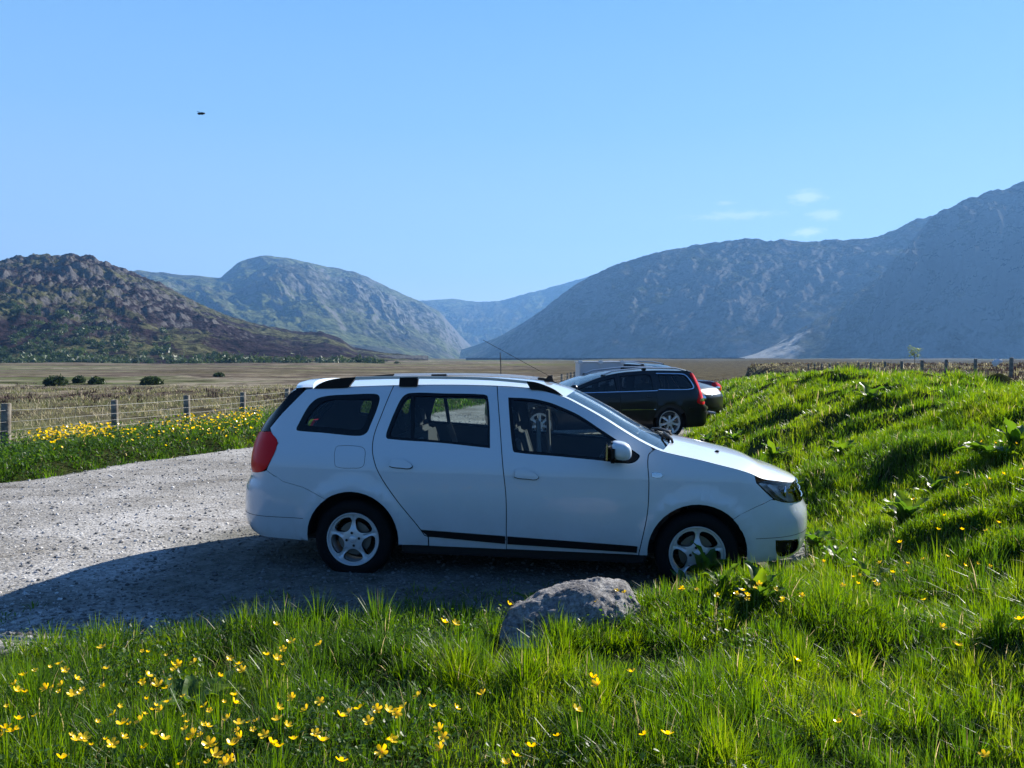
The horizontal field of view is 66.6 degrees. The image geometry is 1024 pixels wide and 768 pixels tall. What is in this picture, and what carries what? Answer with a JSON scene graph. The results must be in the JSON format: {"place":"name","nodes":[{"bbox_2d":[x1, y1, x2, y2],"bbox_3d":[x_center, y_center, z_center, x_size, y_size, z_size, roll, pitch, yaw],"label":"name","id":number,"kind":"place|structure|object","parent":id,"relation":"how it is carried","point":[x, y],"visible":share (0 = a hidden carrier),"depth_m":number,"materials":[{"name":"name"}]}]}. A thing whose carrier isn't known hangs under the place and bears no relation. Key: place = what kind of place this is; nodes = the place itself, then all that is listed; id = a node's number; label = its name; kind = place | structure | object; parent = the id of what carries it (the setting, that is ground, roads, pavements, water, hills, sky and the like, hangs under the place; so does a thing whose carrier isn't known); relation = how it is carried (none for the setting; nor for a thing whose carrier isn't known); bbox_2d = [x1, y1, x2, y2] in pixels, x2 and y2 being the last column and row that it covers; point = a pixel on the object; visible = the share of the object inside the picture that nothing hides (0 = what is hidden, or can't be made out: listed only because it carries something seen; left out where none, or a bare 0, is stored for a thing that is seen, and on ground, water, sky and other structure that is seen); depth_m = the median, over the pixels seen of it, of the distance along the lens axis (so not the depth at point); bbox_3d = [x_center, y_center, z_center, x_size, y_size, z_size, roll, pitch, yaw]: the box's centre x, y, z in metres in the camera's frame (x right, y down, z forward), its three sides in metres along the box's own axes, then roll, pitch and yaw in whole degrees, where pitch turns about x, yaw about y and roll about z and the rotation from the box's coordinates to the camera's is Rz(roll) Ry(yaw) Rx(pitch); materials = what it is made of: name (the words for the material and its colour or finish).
{"place":"outdoors","nodes":[
{"label":"outdoors","id":0,"kind":"place"},
{"bbox_2d":[0,253,426,363],"bbox_3d":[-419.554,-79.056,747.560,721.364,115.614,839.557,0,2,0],"label":"hill","id":1,"kind":"structure","parent":0,"point":[144,309],"depth_m":579.94,"materials":[{"name":"brown stone"}]},
{"bbox_2d":[0,291,400,363],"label":"scrub","id":2,"kind":"object","parent":1,"relation":"on","point":[67,356],"visible":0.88,"depth_m":379.92,"materials":[{"name":"green plant"}]},
{"bbox_2d":[133,255,471,358],"bbox_3d":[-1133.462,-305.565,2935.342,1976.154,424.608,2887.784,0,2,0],"label":"mountain","id":3,"kind":"structure","parent":0,"point":[353,309],"depth_m":2484.38,"materials":[{"name":"grey stone"}]},
{"bbox_2d":[421,275,591,345],"bbox_3d":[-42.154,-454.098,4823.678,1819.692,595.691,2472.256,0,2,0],"label":"mountain","id":4,"kind":"structure","parent":0,"point":[473,323],"depth_m":4720.81,"materials":[{"name":"grey stone"}]},
{"bbox_2d":[0,358,1023,767],"bbox_3d":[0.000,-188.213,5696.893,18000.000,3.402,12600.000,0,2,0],"label":"ground","id":5,"kind":"structure","parent":0,"point":[268,376],"depth_m":6.92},
{"bbox_2d":[7,725,18,764],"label":"buttercup","id":6,"kind":"object","parent":5,"relation":"on","point":[10,729],"visible":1,"depth_m":2.80,"materials":[{"name":"yellow plant"}]},
{"bbox_2d":[14,686,22,714],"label":"buttercup","id":7,"kind":"object","parent":5,"relation":"on","point":[17,688],"visible":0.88,"depth_m":3.13,"materials":[{"name":"yellow plant"}]},
{"bbox_2d":[40,683,48,717],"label":"buttercup","id":8,"kind":"object","parent":5,"relation":"on","point":[44,687],"visible":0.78,"depth_m":3.32,"materials":[{"name":"yellow plant"}]},
{"bbox_2d":[42,373,68,385],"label":"bush","id":9,"kind":"object","parent":5,"relation":"on","point":[53,380],"visible":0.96,"depth_m":75.60,"materials":[{"name":"green plant"}]},
{"bbox_2d":[56,753,68,767],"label":"buttercup","id":10,"kind":"object","parent":5,"relation":"on","point":[63,755],"visible":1,"depth_m":2.64,"materials":[{"name":"yellow plant"}]},
{"bbox_2d":[67,689,77,729],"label":"buttercup","id":11,"kind":"object","parent":5,"relation":"on","point":[71,693],"visible":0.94,"depth_m":3.21,"materials":[{"name":"yellow plant"}]},
{"bbox_2d":[71,735,81,766],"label":"buttercup","id":12,"kind":"object","parent":5,"relation":"on","point":[75,739],"visible":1,"depth_m":2.64,"materials":[{"name":"yellow plant"}]},
{"bbox_2d":[71,375,86,382],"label":"bush","id":13,"kind":"object","parent":5,"relation":"on","point":[78,379],"visible":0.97,"depth_m":83.72,"materials":[{"name":"green plant"}]},
{"bbox_2d":[78,731,91,754],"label":"buttercup","id":14,"kind":"object","parent":5,"relation":"on","point":[84,737],"visible":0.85,"depth_m":2.85,"materials":[{"name":"yellow plant"}]},
{"bbox_2d":[87,376,106,384],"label":"bush","id":15,"kind":"object","parent":5,"relation":"on","point":[96,380],"visible":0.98,"depth_m":79.69,"materials":[{"name":"green plant"}]},
{"bbox_2d":[107,737,118,767],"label":"buttercup","id":16,"kind":"object","parent":5,"relation":"on","point":[112,743],"visible":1,"depth_m":2.64,"materials":[{"name":"yellow plant"}]},
{"bbox_2d":[116,718,128,761],"bbox_3d":[-1.442,1.359,2.887,0.046,0.240,0.043,-2,3,-43],"label":"buttercup","id":17,"kind":"object","parent":5,"relation":"on","point":[123,721],"visible":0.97,"depth_m":2.89,"materials":[{"name":"yellow plant"}]},
{"bbox_2d":[139,376,163,384],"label":"bush","id":18,"kind":"object","parent":5,"relation":"on","point":[152,380],"visible":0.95,"depth_m":79.60,"materials":[{"name":"green plant"}]},
{"bbox_2d":[151,729,161,767],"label":"buttercup","id":19,"kind":"object","parent":5,"relation":"on","point":[156,732],"visible":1,"depth_m":2.81,"materials":[{"name":"yellow plant"}]},
{"bbox_2d":[152,679,162,694],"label":"buttercup","id":20,"kind":"object","parent":5,"relation":"on","point":[158,683],"visible":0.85,"depth_m":3.29,"materials":[{"name":"yellow plant"}]},
{"bbox_2d":[159,733,169,764],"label":"buttercup","id":21,"kind":"object","parent":5,"relation":"on","point":[164,737],"visible":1,"depth_m":2.77,"materials":[{"name":"yellow plant"}]},
{"bbox_2d":[173,659,181,695],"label":"buttercup","id":22,"kind":"object","parent":5,"relation":"on","point":[177,663],"visible":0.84,"depth_m":3.56,"materials":[{"name":"yellow plant"}]},
{"bbox_2d":[137,673,244,718],"bbox_3d":[-1.495,1.436,3.527,0.373,0.131,0.444,1,2,30],"label":"dock plant","id":23,"kind":"object","parent":5,"relation":"on","point":[191,680],"visible":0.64,"depth_m":3.60,"materials":[{"name":"green plant"}]},
{"bbox_2d":[186,727,196,765],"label":"buttercup","id":24,"kind":"object","parent":5,"relation":"on","point":[192,731],"visible":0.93,"depth_m":2.89,"materials":[{"name":"yellow plant"}]},
{"bbox_2d":[201,735,215,767],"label":"buttercup","id":25,"kind":"object","parent":5,"relation":"on","point":[208,743],"visible":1,"depth_m":2.60,"materials":[{"name":"yellow plant"}]},
{"bbox_2d":[210,747,222,765],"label":"buttercup","id":26,"kind":"object","parent":5,"relation":"on","point":[215,754],"visible":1,"depth_m":2.52,"materials":[{"name":"yellow plant"}]},
{"bbox_2d":[183,671,250,706],"bbox_3d":[-1.389,1.462,3.693,0.262,0.132,0.397,-2,3,-40],"label":"dock plant","id":27,"kind":"object","parent":5,"relation":"on","point":[206,679],"visible":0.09,"depth_m":3.75,"materials":[{"name":"green plant"}]},
{"bbox_2d":[212,372,224,376],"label":"bush","id":28,"kind":"object","parent":5,"relation":"on","point":[218,374],"visible":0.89,"depth_m":109.55,"materials":[{"name":"green plant"}]},
{"bbox_2d":[218,756,228,767],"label":"buttercup","id":29,"kind":"object","parent":5,"relation":"on","point":[224,762],"visible":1,"depth_m":2.52,"materials":[{"name":"yellow plant"}]},
{"bbox_2d":[222,713,229,756],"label":"buttercup","id":30,"kind":"object","parent":5,"relation":"on","point":[226,718],"visible":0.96,"depth_m":2.85,"materials":[{"name":"yellow plant"}]},
{"bbox_2d":[225,753,233,767],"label":"buttercup","id":31,"kind":"object","parent":5,"relation":"on","point":[231,756],"visible":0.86,"depth_m":2.56,"materials":[{"name":"yellow plant"}]},
{"bbox_2d":[226,737,238,765],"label":"buttercup","id":32,"kind":"object","parent":5,"relation":"on","point":[233,740],"visible":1,"depth_m":2.57,"materials":[{"name":"yellow plant"}]},
{"bbox_2d":[234,730,241,766],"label":"buttercup","id":33,"kind":"object","parent":5,"relation":"on","point":[238,735],"visible":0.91,"depth_m":2.72,"materials":[{"name":"yellow plant"}]},
{"bbox_2d":[0,398,485,482],"bbox_3d":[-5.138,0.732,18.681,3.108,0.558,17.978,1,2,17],"label":"verge","id":34,"kind":"structure","parent":5,"relation":"on","point":[2,445],"depth_m":13.27,"materials":[{"name":"green plant"}]},
{"bbox_2d":[250,726,255,762],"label":"buttercup","id":35,"kind":"object","parent":5,"relation":"on","point":[253,729],"visible":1,"depth_m":2.68,"materials":[{"name":"yellow plant"}]},
{"bbox_2d":[258,729,268,767],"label":"buttercup","id":36,"kind":"object","parent":5,"relation":"on","point":[263,734],"visible":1,"depth_m":2.60,"materials":[{"name":"yellow plant"}]},
{"bbox_2d":[268,737,277,767],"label":"buttercup","id":37,"kind":"object","parent":5,"relation":"on","point":[271,740],"visible":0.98,"depth_m":2.68,"materials":[{"name":"yellow plant"}]},
{"bbox_2d":[271,715,281,766],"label":"buttercup","id":38,"kind":"object","parent":5,"relation":"on","point":[276,717],"visible":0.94,"depth_m":2.72,"materials":[{"name":"yellow plant"}]},
{"bbox_2d":[277,702,283,752],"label":"buttercup","id":39,"kind":"object","parent":5,"relation":"on","point":[279,706],"visible":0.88,"depth_m":2.92,"materials":[{"name":"yellow plant"}]},
{"bbox_2d":[0,372,574,448],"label":"wire fence","id":40,"kind":"object","parent":5,"relation":"on","point":[5,422],"visible":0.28,"depth_m":14.88,"materials":[{"name":"grey wood"}]},
{"bbox_2d":[287,692,295,741],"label":"buttercup","id":41,"kind":"object","parent":5,"relation":"on","point":[291,697],"visible":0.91,"depth_m":3.08,"materials":[{"name":"yellow plant"}]},
{"bbox_2d":[300,703,307,742],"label":"buttercup","id":42,"kind":"object","parent":5,"relation":"on","point":[303,708],"visible":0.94,"depth_m":3.01,"materials":[{"name":"yellow plant"}]},
{"bbox_2d":[310,728,320,767],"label":"buttercup","id":43,"kind":"object","parent":5,"relation":"on","point":[315,734],"visible":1,"depth_m":2.64,"materials":[{"name":"yellow plant"}]},
{"bbox_2d":[315,697,324,762],"bbox_3d":[-0.698,1.284,2.839,0.035,0.286,0.030,0,2,11],"label":"buttercup","id":44,"kind":"object","parent":5,"relation":"on","point":[319,701],"visible":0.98,"depth_m":2.84,"materials":[{"name":"yellow plant"}]},
{"bbox_2d":[317,735,328,759],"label":"buttercup","id":45,"kind":"object","parent":5,"relation":"on","point":[322,738],"visible":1,"depth_m":2.60,"materials":[{"name":"yellow plant"}]},
{"bbox_2d":[343,708,351,767],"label":"buttercup","id":46,"kind":"object","parent":5,"relation":"on","point":[348,711],"visible":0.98,"depth_m":2.80,"materials":[{"name":"yellow plant"}]},
{"bbox_2d":[354,703,363,755],"bbox_3d":[-0.559,1.293,2.849,0.041,0.265,0.035,-1,2,-24],"label":"buttercup","id":47,"kind":"object","parent":5,"relation":"on","point":[360,705],"visible":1,"depth_m":2.84,"materials":[{"name":"yellow plant"}]},
{"bbox_2d":[363,715,373,762],"bbox_3d":[-0.508,1.305,2.761,0.040,0.257,0.034,0,2,-15],"label":"buttercup","id":48,"kind":"object","parent":5,"relation":"on","point":[368,720],"visible":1,"depth_m":2.76,"materials":[{"name":"yellow plant"}]},
{"bbox_2d":[372,703,381,750],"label":"buttercup","id":49,"kind":"object","parent":5,"relation":"on","point":[376,708],"visible":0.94,"depth_m":2.96,"materials":[{"name":"yellow plant"}]},
{"bbox_2d":[374,744,387,767],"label":"buttercup","id":50,"kind":"object","parent":5,"relation":"on","point":[381,751],"visible":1,"depth_m":2.52,"materials":[{"name":"yellow plant"}]},
{"bbox_2d":[385,704,393,757],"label":"buttercup","id":51,"kind":"object","parent":5,"relation":"on","point":[388,709],"visible":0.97,"depth_m":2.89,"materials":[{"name":"yellow plant"}]},
{"bbox_2d":[389,733,397,767],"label":"buttercup","id":52,"kind":"object","parent":5,"relation":"on","point":[392,739],"visible":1,"depth_m":2.60,"materials":[{"name":"yellow plant"}]},
{"bbox_2d":[392,708,401,754],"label":"buttercup","id":53,"kind":"object","parent":5,"relation":"on","point":[397,713],"visible":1,"depth_m":2.88,"materials":[{"name":"yellow plant"}]},
{"bbox_2d":[397,702,405,767],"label":"buttercup","id":54,"kind":"object","parent":5,"relation":"on","point":[401,706],"visible":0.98,"depth_m":2.88,"materials":[{"name":"yellow plant"}]},
{"bbox_2d":[378,355,427,359],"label":"stone wall","id":55,"kind":"structure","parent":5,"relation":"on","point":[411,356],"depth_m":672.50,"materials":[{"name":"grey stone"}]},
{"bbox_2d":[0,414,811,636],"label":"gravel","id":56,"kind":"structure","parent":5,"relation":"on","point":[68,609],"depth_m":6.05,"materials":[{"name":"grey gravel"}]},
{"bbox_2d":[433,722,442,762],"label":"buttercup","id":57,"kind":"object","parent":5,"relation":"on","point":[437,728],"visible":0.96,"depth_m":2.88,"materials":[{"name":"yellow plant"}]},
{"bbox_2d":[434,741,443,761],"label":"buttercup","id":58,"kind":"object","parent":5,"relation":"on","point":[438,747],"visible":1,"depth_m":2.65,"materials":[{"name":"yellow plant"}]},
{"bbox_2d":[438,731,448,765],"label":"buttercup","id":59,"kind":"object","parent":5,"relation":"on","point":[443,736],"visible":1,"depth_m":2.72,"materials":[{"name":"yellow plant"}]},
{"bbox_2d":[477,689,484,750],"bbox_3d":[-0.119,1.320,3.006,0.035,0.289,0.035,0,2,-10],"label":"buttercup","id":60,"kind":"object","parent":5,"relation":"on","point":[481,692],"visible":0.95,"depth_m":3.01,"materials":[{"name":"yellow plant"}]},
{"bbox_2d":[0,364,1023,767],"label":"grass","id":61,"kind":"structure","parent":5,"relation":"on","point":[974,604],"depth_m":3.87,"materials":[{"name":"green plant"}]},
{"bbox_2d":[0,361,1023,443],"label":"moor grass","id":62,"kind":"structure","parent":5,"relation":"on","point":[44,405],"depth_m":28.57,"materials":[{"name":"beige plant"}]},
{"bbox_2d":[0,361,1023,403],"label":"heather","id":63,"kind":"object","parent":5,"relation":"on","point":[1001,369],"visible":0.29,"depth_m":36.41,"materials":[{"name":"brown plant"}]},
{"bbox_2d":[514,591,536,600],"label":"dock plant","id":64,"kind":"object","parent":5,"relation":"on","point":[523,595],"visible":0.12,"depth_m":5.26,"materials":[{"name":"green plant"}]},
{"bbox_2d":[245,340,806,585],"bbox_3d":[0.115,0.573,6.747,4.662,1.896,2.166,1,2,6],"label":"parked car","id":65,"kind":"object","parent":5,"relation":"on","point":[358,465],"visible":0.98,"depth_m":6.00,"materials":[{"name":"white paint"}]},
{"bbox_2d":[499,576,640,648],"bbox_3d":[0.350,1.340,4.385,0.897,0.459,0.568,-1,2,-15],"label":"boulder","id":66,"kind":"object","parent":5,"relation":"on","point":[580,597],"visible":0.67,"depth_m":4.29,"materials":[{"name":"grey stone"}]},
{"bbox_2d":[591,677,599,733],"bbox_3d":[0.333,1.300,3.118,0.042,0.247,0.035,1,2,26],"label":"buttercup","id":67,"kind":"object","parent":5,"relation":"on","point":[595,683],"visible":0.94,"depth_m":3.12,"materials":[{"name":"yellow plant"}]},
{"bbox_2d":[575,360,624,376],"bbox_3d":[1.708,0.257,19.307,1.980,1.683,1.265,0,2,0],"label":"box trailer","id":68,"kind":"object","parent":5,"relation":"on","point":[581,367],"visible":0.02,"depth_m":18.70,"materials":[{"name":"grey metal"}]},
{"bbox_2d":[485,366,715,434],"bbox_3d":[1.897,0.383,17.034,5.006,1.512,2.183,-1,2,-11],"label":"parked car","id":69,"kind":"object","parent":5,"relation":"on","point":[671,398],"visible":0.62,"depth_m":16.39,"materials":[{"name":"black paint"}]},
{"bbox_2d":[466,357,744,359],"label":"stone wall","id":70,"kind":"structure","parent":5,"relation":"on","point":[583,358],"depth_m":959.28,"materials":[{"name":"grey stone"}]},
{"bbox_2d":[639,729,647,767],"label":"buttercup","id":71,"kind":"object","parent":5,"relation":"on","point":[644,732],"visible":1,"depth_m":2.68,"materials":[{"name":"yellow plant"}]},
{"bbox_2d":[661,730,672,767],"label":"buttercup","id":72,"kind":"object","parent":5,"relation":"on","point":[667,732],"visible":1,"depth_m":2.64,"materials":[{"name":"yellow plant"}]},
{"bbox_2d":[623,361,722,416],"bbox_3d":[3.672,0.191,21.425,4.219,1.662,2.119,1,2,38],"label":"parked car","id":73,"kind":"object","parent":5,"relation":"on","point":[713,397],"visible":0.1,"depth_m":20.21,"materials":[{"name":"silver paint"}]},
{"bbox_2d":[667,568,699,588],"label":"dock plant","id":74,"kind":"object","parent":5,"relation":"on","point":[681,573],"visible":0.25,"depth_m":5.53,"materials":[{"name":"green plant"}]},
{"bbox_2d":[700,430,715,442],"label":"dock plant","id":75,"kind":"object","parent":5,"relation":"on","point":[708,437],"visible":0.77,"depth_m":14.66,"materials":[{"name":"green plant"}]},
{"bbox_2d":[688,541,730,584],"bbox_3d":[1.438,1.335,5.699,0.302,0.400,0.350,0,2,13],"label":"dock plant","id":76,"kind":"object","parent":5,"relation":"on","point":[708,561],"visible":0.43,"depth_m":5.71,"materials":[{"name":"green plant"}]},
{"bbox_2d":[697,380,721,391],"bbox_3d":[4.311,0.227,24.622,4.418,1.367,2.187,0,2,8],"label":"parked car","id":77,"kind":"object","parent":5,"relation":"on","point":[714,384],"visible":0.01,"depth_m":23.61,"materials":[{"name":"silver paint"}]},
{"bbox_2d":[697,563,744,600],"bbox_3d":[1.255,1.194,4.698,0.262,0.244,0.236,0,2,0],"label":"dock plant","id":78,"kind":"object","parent":5,"relation":"on","point":[717,575],"visible":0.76,"depth_m":4.68,"materials":[{"name":"green plant"}]},
{"bbox_2d":[718,428,744,441],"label":"dock plant","id":79,"kind":"object","parent":5,"relation":"on","point":[734,436],"visible":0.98,"depth_m":13.95,"materials":[{"name":"green plant"}]},
{"bbox_2d":[731,561,755,575],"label":"dock plant","id":80,"kind":"object","parent":5,"relation":"on","point":[741,567],"visible":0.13,"depth_m":5.81,"materials":[{"name":"green plant"}]},
{"bbox_2d":[734,560,786,607],"bbox_3d":[1.438,1.185,4.547,0.272,0.255,0.256,2,3,45],"label":"dock plant","id":81,"kind":"object","parent":5,"relation":"on","point":[757,575],"visible":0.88,"depth_m":4.55,"materials":[{"name":"green plant"}]},
{"bbox_2d":[759,438,792,459],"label":"dock plant","id":82,"kind":"object","parent":5,"relation":"on","point":[771,448],"visible":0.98,"depth_m":11.09,"materials":[{"name":"green plant"}]},
{"bbox_2d":[767,561,789,573],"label":"dock plant","id":83,"kind":"object","parent":5,"relation":"on","point":[772,563],"visible":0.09,"depth_m":5.81,"materials":[{"name":"green plant"}]},
{"bbox_2d":[804,530,839,551],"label":"dock plant","id":84,"kind":"object","parent":5,"relation":"on","point":[815,538],"visible":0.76,"depth_m":6.91,"materials":[{"name":"green plant"}]},
{"bbox_2d":[820,536,861,560],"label":"dock plant","id":85,"kind":"object","parent":5,"relation":"on","point":[833,549],"visible":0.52,"depth_m":6.17,"materials":[{"name":"green plant"}]},
{"bbox_2d":[826,438,858,454],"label":"dock plant","id":86,"kind":"object","parent":5,"relation":"on","point":[847,444],"visible":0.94,"depth_m":10.04,"materials":[{"name":"green plant"}]},
{"bbox_2d":[851,708,862,748],"bbox_3d":[1.289,1.329,2.922,0.043,0.216,0.043,0,2,-1],"label":"buttercup","id":87,"kind":"object","parent":5,"relation":"on","point":[856,714],"visible":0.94,"depth_m":2.93,"materials":[{"name":"yellow plant"}]},
{"bbox_2d":[851,382,886,402],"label":"dock plant","id":88,"kind":"object","parent":5,"relation":"on","point":[869,394],"visible":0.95,"depth_m":12.05,"materials":[{"name":"green plant"}]},
{"bbox_2d":[844,555,895,586],"bbox_3d":[2.574,1.358,5.590,0.337,0.235,0.273,-2,3,-41],"label":"dock plant","id":89,"kind":"object","parent":5,"relation":"on","point":[880,570],"visible":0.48,"depth_m":5.59,"materials":[{"name":"green plant"}]},
{"bbox_2d":[877,489,934,525],"bbox_3d":[3.367,1.074,6.697,0.450,0.318,0.384,1,2,33],"label":"dock plant","id":90,"kind":"object","parent":5,"relation":"on","point":[901,511],"visible":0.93,"depth_m":6.65,"materials":[{"name":"green plant"}]},
{"bbox_2d":[792,357,1023,378],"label":"wire fence","id":91,"kind":"object","parent":5,"relation":"on","point":[1011,364],"visible":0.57,"depth_m":24.99,"materials":[{"name":"brown wood"}]},
{"bbox_2d":[992,359,1002,365],"bbox_3d":[12.935,-0.571,20.793,0.295,0.207,0.073,0,2,0],"label":"plastic bag","id":92,"kind":"object","parent":91,"relation":"attached to","point":[995,362],"visible":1,"depth_m":20.77,"materials":[{"name":"white plastic"}]},
{"bbox_2d":[907,345,920,366],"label":"sapling","id":93,"kind":"object","parent":5,"relation":"on","point":[913,350],"visible":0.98,"depth_m":41.97,"materials":[{"name":"green plant"}]},
{"bbox_2d":[910,474,952,495],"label":"dock plant","id":94,"kind":"object","parent":5,"relation":"on","point":[932,484],"visible":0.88,"depth_m":7.48,"materials":[{"name":"green plant"}]},
{"bbox_2d":[953,640,962,689],"bbox_3d":[2.015,1.298,3.524,0.043,0.274,0.044,-1,2,-16],"label":"buttercup","id":95,"kind":"object","parent":5,"relation":"on","point":[957,644],"visible":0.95,"depth_m":3.52,"materials":[{"name":"yellow plant"}]},
{"bbox_2d":[978,749,989,766],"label":"buttercup","id":96,"kind":"object","parent":5,"relation":"on","point":[984,754],"visible":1,"depth_m":2.73,"materials":[{"name":"yellow plant"}]},
{"bbox_2d":[950,441,1019,458],"bbox_3d":[4.637,0.665,7.682,0.522,0.222,0.552,0,2,0],"label":"dock plant","id":97,"kind":"object","parent":5,"relation":"on","point":[976,446],"visible":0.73,"depth_m":7.61,"materials":[{"name":"green plant"}]},
{"bbox_2d":[991,417,1023,449],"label":"dock plant","id":98,"kind":"object","parent":5,"relation":"on","point":[1013,433],"visible":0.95,"depth_m":7.69,"materials":[{"name":"green plant"}]},
{"bbox_2d":[0,0,1023,301],"label":"sky","id":99,"kind":"structure","parent":0,"point":[468,150],"materials":[{"name":"blue"}]},
{"bbox_2d":[459,214,935,358],"bbox_3d":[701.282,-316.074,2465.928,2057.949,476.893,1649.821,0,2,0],"label":"mountain","id":100,"kind":"structure","parent":0,"point":[743,297],"depth_m":1967.60,"materials":[{"name":"grey stone"}]},
{"bbox_2d":[741,181,1023,358],"bbox_3d":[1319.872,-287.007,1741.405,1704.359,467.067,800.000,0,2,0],"label":"mountain","id":101,"kind":"structure","parent":0,"point":[948,283],"depth_m":1549.38,"materials":[{"name":"grey stone"}]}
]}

